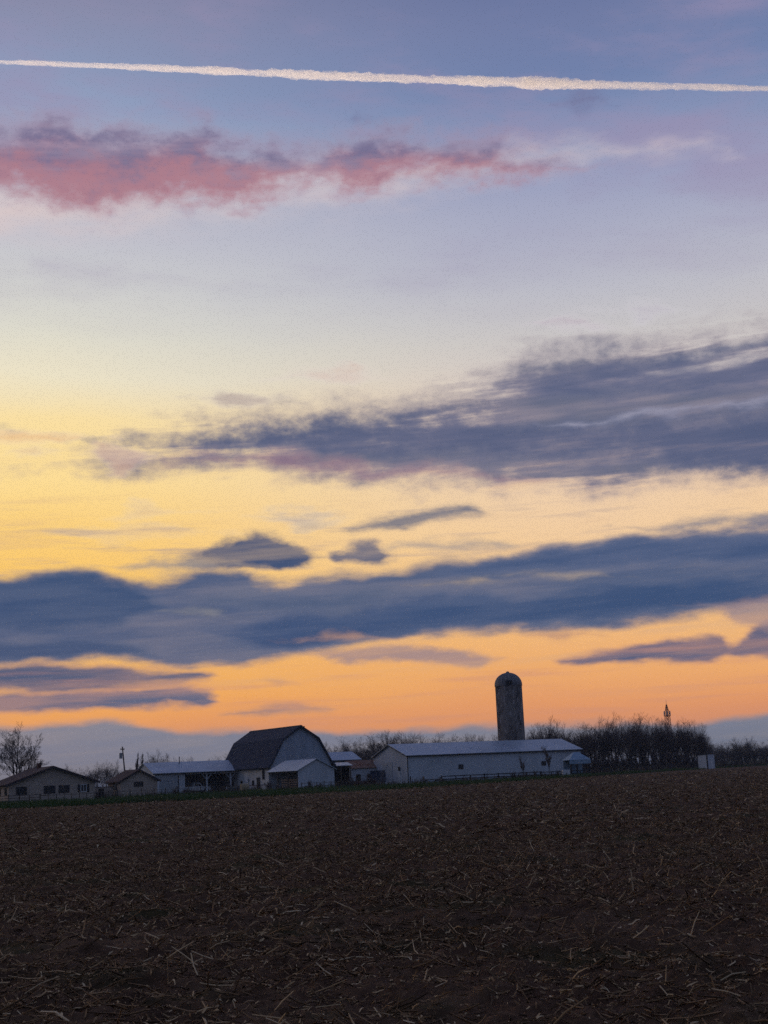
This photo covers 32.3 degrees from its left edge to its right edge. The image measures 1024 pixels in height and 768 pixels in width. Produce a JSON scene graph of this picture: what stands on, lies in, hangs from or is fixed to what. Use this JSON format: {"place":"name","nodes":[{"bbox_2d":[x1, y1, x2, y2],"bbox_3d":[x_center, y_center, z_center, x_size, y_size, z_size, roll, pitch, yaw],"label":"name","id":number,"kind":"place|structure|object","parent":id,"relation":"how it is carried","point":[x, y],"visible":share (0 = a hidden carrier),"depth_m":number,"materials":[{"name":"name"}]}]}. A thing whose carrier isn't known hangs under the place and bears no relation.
{"place":"outdoors","nodes":[
{"label":"outdoors","id":0,"kind":"place"},
{"bbox_2d":[138,757,239,794],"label":"machine shed","id":1,"kind":"structure","parent":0,"point":[174,775],"depth_m":239.24,"materials":[{"name":"white metal"}]},
{"bbox_2d":[160,776,177,793],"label":"sliding door","id":2,"kind":"structure","parent":1,"relation":"in","point":[168,782],"depth_m":234.56,"materials":[{"name":"white metal"}]},
{"bbox_2d":[266,758,335,789],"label":"loafing shed","id":3,"kind":"structure","parent":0,"point":[303,771],"depth_m":216.68,"materials":[{"name":"white metal"}]},
{"bbox_2d":[281,778,297,788],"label":"plank gate","id":4,"kind":"structure","parent":3,"relation":"attached to","point":[290,782],"depth_m":217.30,"materials":[{"name":"grey wood"}]},
{"bbox_2d":[332,762,352,785],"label":"lean to","id":5,"kind":"object","parent":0,"point":[341,772],"visible":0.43,"depth_m":240.27,"materials":[{"name":"grey wood"}]},
{"bbox_2d":[328,752,361,762],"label":"roof","id":6,"kind":"structure","parent":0,"point":[337,757],"depth_m":261.43,"materials":[{"name":"grey metal"}]},
{"bbox_2d":[0,765,767,1023],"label":"field","id":7,"kind":"structure","parent":0,"point":[451,1001],"depth_m":15.50,"materials":[{"name":"soil"}]},
{"bbox_2d":[117,785,223,796],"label":"fence","id":8,"kind":"object","parent":7,"relation":"on","point":[141,790],"visible":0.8,"depth_m":206.13,"materials":[{"name":"brown wood"}]},
{"bbox_2d":[0,0,767,786],"label":"sky","id":9,"kind":"structure","parent":0,"point":[366,366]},
{"bbox_2d":[0,758,767,809],"bbox_3d":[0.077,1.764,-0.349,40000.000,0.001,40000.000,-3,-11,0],"label":"ground","id":10,"kind":"structure","parent":0,"point":[601,771],"depth_m":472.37,"materials":[{"name":"green plant"}]},
{"bbox_2d":[0,794,39,801],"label":"fence","id":11,"kind":"object","parent":10,"relation":"on","point":[8,798],"visible":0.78,"depth_m":188.39,"materials":[{"name":"brown wood"}]},
{"bbox_2d":[0,723,50,776],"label":"bare tree","id":12,"kind":"object","parent":10,"relation":"on","point":[20,765],"visible":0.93,"depth_m":221.50,"materials":[{"name":"brown plant"}]},
{"bbox_2d":[0,763,99,801],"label":"house","id":13,"kind":"structure","parent":10,"relation":"on","point":[51,781],"depth_m":202.45,"materials":[{"name":"beige"}]},
{"bbox_2d":[16,787,26,794],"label":"window","id":14,"kind":"structure","parent":13,"relation":"in","point":[19,790],"depth_m":199.92,"materials":[{"name":"grey glass"}]},
{"bbox_2d":[44,785,54,793],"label":"window","id":15,"kind":"structure","parent":13,"relation":"in","point":[47,789],"depth_m":201.81,"materials":[{"name":"grey glass"}]},
{"bbox_2d":[59,785,69,792],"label":"window","id":16,"kind":"structure","parent":13,"relation":"in","point":[62,788],"depth_m":202.80,"materials":[{"name":"grey glass"}]},
{"bbox_2d":[78,784,88,791],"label":"window","id":17,"kind":"structure","parent":13,"relation":"in","point":[81,787],"depth_m":204.14,"materials":[{"name":"white glass"}]},
{"bbox_2d":[40,791,115,799],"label":"fence","id":18,"kind":"object","parent":10,"relation":"on","point":[79,795],"visible":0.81,"depth_m":196.54,"materials":[{"name":"brown wood"}]},
{"bbox_2d":[88,761,102,786],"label":"bare tree","id":19,"kind":"object","parent":10,"relation":"on","point":[96,774],"visible":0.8,"depth_m":335.23,"materials":[{"name":"brown plant"}]},
{"bbox_2d":[86,765,104,786],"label":"bare tree","id":20,"kind":"object","parent":10,"relation":"on","point":[97,773],"visible":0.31,"depth_m":373.21,"materials":[{"name":"brown plant"}]},
{"bbox_2d":[95,786,113,797],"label":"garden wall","id":21,"kind":"structure","parent":10,"relation":"on","point":[110,789],"depth_m":210.14,"materials":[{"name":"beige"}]},
{"bbox_2d":[96,763,113,785],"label":"bare tree","id":22,"kind":"object","parent":10,"relation":"on","point":[105,775],"visible":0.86,"depth_m":326.22,"materials":[{"name":"brown plant"}]},
{"bbox_2d":[103,764,119,780],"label":"bare tree","id":23,"kind":"object","parent":10,"relation":"on","point":[111,771],"visible":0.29,"depth_m":371.57,"materials":[{"name":"brown plant"}]},
{"bbox_2d":[119,747,124,770],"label":"utility pole","id":24,"kind":"object","parent":10,"relation":"on","point":[121,754],"visible":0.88,"depth_m":222.33,"materials":[{"name":"brown wood"}]},
{"bbox_2d":[104,769,160,796],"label":"garage","id":25,"kind":"structure","parent":10,"relation":"on","point":[134,781],"depth_m":209.58,"materials":[{"name":"beige"}]},
{"bbox_2d":[134,781,142,786],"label":"window","id":26,"kind":"structure","parent":25,"relation":"in","point":[136,784],"depth_m":209.24,"materials":[{"name":"grey glass"}]},
{"bbox_2d":[140,752,163,765],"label":"bare tree","id":27,"kind":"object","parent":10,"relation":"on","point":[153,759],"visible":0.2,"depth_m":330.37,"materials":[{"name":"brown plant"}]},
{"bbox_2d":[185,783,210,792],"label":"pickup truck","id":28,"kind":"object","parent":10,"relation":"on","point":[195,786],"visible":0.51,"depth_m":237.71,"materials":[{"name":"grey paint"}]},
{"bbox_2d":[240,783,248,791],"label":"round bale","id":29,"kind":"object","parent":10,"relation":"on","point":[245,786],"visible":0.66,"depth_m":209.20},
{"bbox_2d":[264,780,273,788],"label":"bare shrub","id":30,"kind":"object","parent":10,"relation":"on","point":[268,783],"visible":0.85,"depth_m":212.44,"materials":[{"name":"brown plant"}]},
{"bbox_2d":[224,725,335,789],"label":"barn","id":31,"kind":"structure","parent":10,"relation":"on","point":[254,757],"depth_m":234.28,"materials":[{"name":"grey wood"}]},
{"bbox_2d":[301,779,383,786],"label":"fence","id":32,"kind":"object","parent":10,"relation":"on","point":[346,781],"visible":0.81,"depth_m":208.29,"materials":[{"name":"brown wood"}]},
{"bbox_2d":[335,737,376,759],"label":"bare tree","id":33,"kind":"object","parent":10,"relation":"on","point":[355,751],"visible":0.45,"depth_m":388.97,"materials":[{"name":"brown plant"}]},
{"bbox_2d":[345,760,376,781],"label":"outbuilding","id":34,"kind":"structure","parent":10,"relation":"on","point":[361,770],"depth_m":243.68,"materials":[{"name":"white metal"}]},
{"bbox_2d":[356,774,360,780],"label":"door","id":35,"kind":"structure","parent":34,"relation":"in","point":[358,776],"depth_m":242.84,"materials":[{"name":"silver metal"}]},
{"bbox_2d":[352,776,375,785],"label":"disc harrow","id":36,"kind":"object","parent":10,"relation":"on","point":[358,782],"visible":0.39,"depth_m":214.78,"materials":[{"name":"metal"}]},
{"bbox_2d":[357,736,377,759],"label":"bare tree","id":37,"kind":"object","parent":10,"relation":"on","point":[366,754],"visible":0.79,"depth_m":378.70,"materials":[{"name":"brown plant"}]},
{"bbox_2d":[363,775,374,782],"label":"bare shrub","id":38,"kind":"object","parent":10,"relation":"on","point":[370,778],"visible":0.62,"depth_m":213.93,"materials":[{"name":"brown plant"}]},
{"bbox_2d":[370,770,385,782],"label":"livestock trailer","id":39,"kind":"object","parent":10,"relation":"on","point":[380,775],"visible":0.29,"depth_m":224.91,"materials":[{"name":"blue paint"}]},
{"bbox_2d":[359,731,401,753],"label":"bare tree","id":40,"kind":"object","parent":10,"relation":"on","point":[373,743],"visible":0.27,"depth_m":417.80,"materials":[{"name":"brown plant"}]},
{"bbox_2d":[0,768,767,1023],"bbox_3d":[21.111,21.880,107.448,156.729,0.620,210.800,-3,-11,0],"label":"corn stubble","id":41,"kind":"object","parent":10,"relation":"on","point":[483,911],"visible":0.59,"depth_m":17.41,"materials":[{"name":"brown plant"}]},
{"bbox_2d":[377,730,397,749],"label":"bare tree","id":42,"kind":"object","parent":10,"relation":"on","point":[387,741],"visible":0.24,"depth_m":399.72,"materials":[{"name":"brown plant"}]},
{"bbox_2d":[423,776,441,782],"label":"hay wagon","id":43,"kind":"object","parent":10,"relation":"on","point":[426,780],"visible":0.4,"depth_m":215.86,"materials":[{"name":"brown wood"}]},
{"bbox_2d":[371,739,582,784],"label":"long shed","id":44,"kind":"structure","parent":10,"relation":"on","point":[414,761],"depth_m":241.29,"materials":[{"name":"white metal"}]},
{"bbox_2d":[382,762,392,783],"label":"sliding door","id":45,"kind":"structure","parent":44,"relation":"in","point":[387,766],"depth_m":240.04,"materials":[{"name":"white metal"}]},
{"bbox_2d":[441,771,540,780],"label":"fence","id":46,"kind":"object","parent":10,"relation":"on","point":[456,778],"visible":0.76,"depth_m":223.06,"materials":[{"name":"brown"}]},
{"bbox_2d":[495,671,524,740],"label":"silo","id":47,"kind":"object","parent":10,"relation":"on","point":[509,706],"visible":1,"depth_m":257.25,"materials":[{"name":"concrete"}]},
{"bbox_2d":[518,756,524,774],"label":"young tree","id":48,"kind":"object","parent":10,"relation":"on","point":[522,765],"visible":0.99,"depth_m":224.54,"materials":[{"name":"brown plant"}]},
{"bbox_2d":[527,725,546,739],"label":"bare tree","id":49,"kind":"object","parent":10,"relation":"on","point":[535,736],"visible":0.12,"depth_m":312.55,"materials":[{"name":"brown plant"}]},
{"bbox_2d":[527,721,561,739],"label":"bare tree","id":50,"kind":"object","parent":10,"relation":"on","point":[554,733],"visible":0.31,"depth_m":309.88,"materials":[{"name":"brown plant"}]},
{"bbox_2d":[541,747,551,774],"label":"young tree","id":51,"kind":"object","parent":10,"relation":"on","point":[548,758],"visible":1,"depth_m":227.10,"materials":[{"name":"brown plant"}]},
{"bbox_2d":[541,716,564,739],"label":"bare tree","id":52,"kind":"object","parent":10,"relation":"on","point":[552,729],"visible":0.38,"depth_m":313.73,"materials":[{"name":"brown plant"}]},
{"bbox_2d":[541,770,588,775],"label":"fence","id":53,"kind":"object","parent":10,"relation":"on","point":[551,774],"visible":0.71,"depth_m":231.48,"materials":[{"name":"brown"}]},
{"bbox_2d":[562,770,569,774],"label":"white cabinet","id":54,"kind":"object","parent":10,"relation":"on","point":[564,772],"visible":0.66,"depth_m":227.06,"materials":[{"name":"white"}]},
{"bbox_2d":[559,724,578,744],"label":"bare tree","id":55,"kind":"object","parent":10,"relation":"on","point":[569,736],"visible":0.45,"depth_m":312.68,"materials":[{"name":"brown plant"}]},
{"bbox_2d":[562,752,590,773],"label":"blue canopy","id":56,"kind":"object","parent":10,"relation":"on","point":[575,761],"visible":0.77,"depth_m":234.80,"materials":[{"name":"grey"}]},
{"bbox_2d":[573,725,595,755],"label":"bare tree","id":57,"kind":"object","parent":10,"relation":"on","point":[582,745],"visible":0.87,"depth_m":308.04,"materials":[{"name":"brown plant"}]},
{"bbox_2d":[572,722,599,769],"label":"bare tree","id":58,"kind":"object","parent":10,"relation":"on","point":[582,741],"visible":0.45,"depth_m":317.10,"materials":[{"name":"brown plant"}]},
{"bbox_2d":[577,727,596,769],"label":"bare tree","id":59,"kind":"object","parent":10,"relation":"on","point":[588,746],"visible":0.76,"depth_m":312.28,"materials":[{"name":"brown plant"}]},
{"bbox_2d":[571,723,615,763],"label":"bare tree","id":60,"kind":"object","parent":10,"relation":"on","point":[595,743],"visible":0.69,"depth_m":316.52,"materials":[{"name":"brown plant"}]},
{"bbox_2d":[584,724,610,770],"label":"bare tree","id":61,"kind":"object","parent":10,"relation":"on","point":[595,748],"visible":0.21,"depth_m":332.82,"materials":[{"name":"brown plant"}]},
{"bbox_2d":[595,715,612,771],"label":"bare tree","id":62,"kind":"object","parent":10,"relation":"on","point":[599,733],"visible":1,"depth_m":316.91,"materials":[{"name":"brown plant"}]},
{"bbox_2d":[596,734,616,761],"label":"bare tree","id":63,"kind":"object","parent":10,"relation":"on","point":[607,750],"visible":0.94,"depth_m":316.07,"materials":[{"name":"brown plant"}]},
{"bbox_2d":[593,718,629,770],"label":"bare tree","id":64,"kind":"object","parent":10,"relation":"on","point":[608,735],"visible":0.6,"depth_m":319.21,"materials":[{"name":"brown plant"}]},
{"bbox_2d":[600,719,624,770],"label":"bare tree","id":65,"kind":"object","parent":10,"relation":"on","point":[611,734],"visible":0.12,"depth_m":347.40,"materials":[{"name":"brown plant"}]},
{"bbox_2d":[602,713,625,769],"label":"bare tree","id":66,"kind":"object","parent":10,"relation":"on","point":[614,734],"visible":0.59,"depth_m":322.24,"materials":[{"name":"brown plant"}]},
{"bbox_2d":[608,756,619,768],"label":"bare shrub","id":67,"kind":"object","parent":10,"relation":"on","point":[613,764],"visible":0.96,"depth_m":301.62,"materials":[{"name":"brown plant"}]},
{"bbox_2d":[611,756,618,769],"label":"bare shrub","id":68,"kind":"object","parent":10,"relation":"on","point":[616,761],"visible":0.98,"depth_m":301.79,"materials":[{"name":"brown plant"}]},
{"bbox_2d":[592,714,656,768],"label":"bare tree","id":69,"kind":"object","parent":10,"relation":"on","point":[624,737],"visible":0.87,"depth_m":315.54,"materials":[{"name":"brown plant"}]},
{"bbox_2d":[618,726,636,769],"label":"bare tree","id":70,"kind":"object","parent":10,"relation":"on","point":[625,749],"visible":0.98,"depth_m":310.78,"materials":[{"name":"brown plant"}]},
{"bbox_2d":[613,729,641,758],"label":"bare tree","id":71,"kind":"object","parent":10,"relation":"on","point":[623,748],"visible":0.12,"depth_m":333.43,"materials":[{"name":"brown plant"}]},
{"bbox_2d":[619,717,652,767],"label":"bare tree","id":72,"kind":"object","parent":10,"relation":"on","point":[637,738],"visible":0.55,"depth_m":316.46,"materials":[{"name":"brown plant"}]},
{"bbox_2d":[631,759,640,768],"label":"bare shrub","id":73,"kind":"object","parent":10,"relation":"on","point":[634,764],"visible":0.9,"depth_m":307.86,"materials":[{"name":"brown plant"}]},
{"bbox_2d":[632,753,640,767],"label":"bare shrub","id":74,"kind":"object","parent":10,"relation":"on","point":[635,760],"visible":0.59,"depth_m":312.02,"materials":[{"name":"brown plant"}]},
{"bbox_2d":[626,714,656,770],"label":"bare tree","id":75,"kind":"object","parent":10,"relation":"on","point":[636,740],"visible":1,"depth_m":309.79,"materials":[{"name":"brown plant"}]},
{"bbox_2d":[622,718,661,768],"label":"bare tree","id":76,"kind":"object","parent":10,"relation":"on","point":[650,741],"visible":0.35,"depth_m":321.94,"materials":[{"name":"brown plant"}]},
{"bbox_2d":[637,726,650,767],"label":"bare tree","id":77,"kind":"object","parent":10,"relation":"on","point":[641,750],"visible":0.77,"depth_m":313.75,"materials":[{"name":"brown plant"}]},
{"bbox_2d":[640,717,668,768],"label":"bare tree","id":78,"kind":"object","parent":10,"relation":"on","point":[653,749],"visible":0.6,"depth_m":314.99,"materials":[{"name":"brown plant"}]},
{"bbox_2d":[650,752,659,767],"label":"bare shrub","id":79,"kind":"object","parent":10,"relation":"on","point":[653,759],"visible":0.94,"depth_m":308.65,"materials":[{"name":"brown plant"}]},
{"bbox_2d":[640,721,670,762],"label":"bare tree","id":80,"kind":"object","parent":10,"relation":"on","point":[654,739],"visible":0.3,"depth_m":324.75,"materials":[{"name":"brown plant"}]},
{"bbox_2d":[654,718,667,766],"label":"bare tree","id":81,"kind":"object","parent":10,"relation":"on","point":[660,733],"visible":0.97,"depth_m":311.74,"materials":[{"name":"brown plant"}]},
{"bbox_2d":[654,723,673,764],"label":"bare tree","id":82,"kind":"object","parent":10,"relation":"on","point":[662,750],"visible":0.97,"depth_m":311.07,"materials":[{"name":"brown plant"}]},
{"bbox_2d":[658,726,675,756],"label":"bare tree","id":83,"kind":"object","parent":10,"relation":"on","point":[669,745],"visible":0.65,"depth_m":313.57,"materials":[{"name":"brown plant"}]},
{"bbox_2d":[650,721,691,763],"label":"bare tree","id":84,"kind":"object","parent":10,"relation":"on","point":[674,740],"visible":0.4,"depth_m":317.26,"materials":[{"name":"brown plant"}]},
{"bbox_2d":[663,719,684,763],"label":"bare tree","id":85,"kind":"object","parent":10,"relation":"on","point":[676,739],"visible":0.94,"depth_m":310.95,"materials":[{"name":"brown plant"}]},
{"bbox_2d":[670,724,697,766],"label":"bare tree","id":86,"kind":"object","parent":10,"relation":"on","point":[689,741],"visible":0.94,"depth_m":310.21,"materials":[{"name":"brown plant"}]},
{"bbox_2d":[675,721,704,758],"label":"bare tree","id":87,"kind":"object","parent":10,"relation":"on","point":[686,748],"visible":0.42,"depth_m":316.62,"materials":[{"name":"brown plant"}]},
{"bbox_2d":[675,721,712,766],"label":"bare tree","id":88,"kind":"object","parent":10,"relation":"on","point":[688,744],"visible":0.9,"depth_m":311.42,"materials":[{"name":"brown plant"}]},
{"bbox_2d":[689,725,711,756],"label":"bare tree","id":89,"kind":"object","parent":10,"relation":"on","point":[699,749],"visible":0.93,"depth_m":310.32,"materials":[{"name":"brown plant"}]},
{"bbox_2d":[696,725,710,753],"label":"bare tree","id":90,"kind":"object","parent":10,"relation":"on","point":[703,740],"visible":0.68,"depth_m":313.51,"materials":[{"name":"brown plant"}]},
{"bbox_2d":[698,754,714,768],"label":"pasture shed","id":91,"kind":"structure","parent":10,"relation":"on","point":[706,761],"depth_m":287.23,"materials":[{"name":"white metal"}]},
{"bbox_2d":[710,743,723,763],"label":"bare tree","id":92,"kind":"object","parent":10,"relation":"on","point":[717,751],"visible":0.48,"depth_m":512.51,"materials":[{"name":"brown plant"}]},
{"bbox_2d":[718,744,726,762],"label":"bare tree","id":93,"kind":"object","parent":10,"relation":"on","point":[722,754],"visible":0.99,"depth_m":489.87,"materials":[{"name":"brown plant"}]},
{"bbox_2d":[730,751,745,762],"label":"bare shrub","id":94,"kind":"object","parent":10,"relation":"on","point":[736,755],"visible":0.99,"depth_m":488.99,"materials":[{"name":"brown plant"}]},
{"bbox_2d":[730,739,745,761],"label":"bare tree","id":95,"kind":"object","parent":10,"relation":"on","point":[742,748],"visible":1,"depth_m":490.06,"materials":[{"name":"brown plant"}]},
{"bbox_2d":[731,740,749,761],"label":"bare tree","id":96,"kind":"object","parent":10,"relation":"on","point":[738,748],"visible":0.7,"depth_m":494.23,"materials":[{"name":"brown plant"}]},
{"bbox_2d":[720,761,766,767],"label":"fence","id":97,"kind":"object","parent":10,"relation":"on","point":[744,763],"visible":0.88,"depth_m":305.34,"materials":[{"name":"brown wood"}]},
{"bbox_2d":[740,737,763,763],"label":"bare tree","id":98,"kind":"object","parent":10,"relation":"on","point":[748,747],"visible":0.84,"depth_m":493.39,"materials":[{"name":"brown plant"}]},
{"bbox_2d":[749,749,757,761],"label":"bare shrub","id":99,"kind":"object","parent":10,"relation":"on","point":[753,759],"visible":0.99,"depth_m":489.31,"materials":[{"name":"brown plant"}]},
{"bbox_2d":[747,745,760,758],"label":"bare tree","id":100,"kind":"object","parent":10,"relation":"on","point":[758,750],"visible":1,"depth_m":487.49,"materials":[{"name":"brown plant"}]},
{"bbox_2d":[749,744,766,762],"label":"bare tree","id":101,"kind":"object","parent":10,"relation":"on","point":[759,752],"visible":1,"depth_m":490.04,"materials":[{"name":"brown plant"}]},
{"bbox_2d":[762,749,767,761],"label":"bare shrub","id":102,"kind":"object","parent":10,"relation":"on","point":[765,755],"visible":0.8,"depth_m":495.95,"materials":[{"name":"brown plant"}]},
{"bbox_2d":[663,704,671,731],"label":"lattice tower","id":103,"kind":"structure","parent":0,"point":[667,713],"depth_m":463.89,"materials":[{"name":"grey metal"}]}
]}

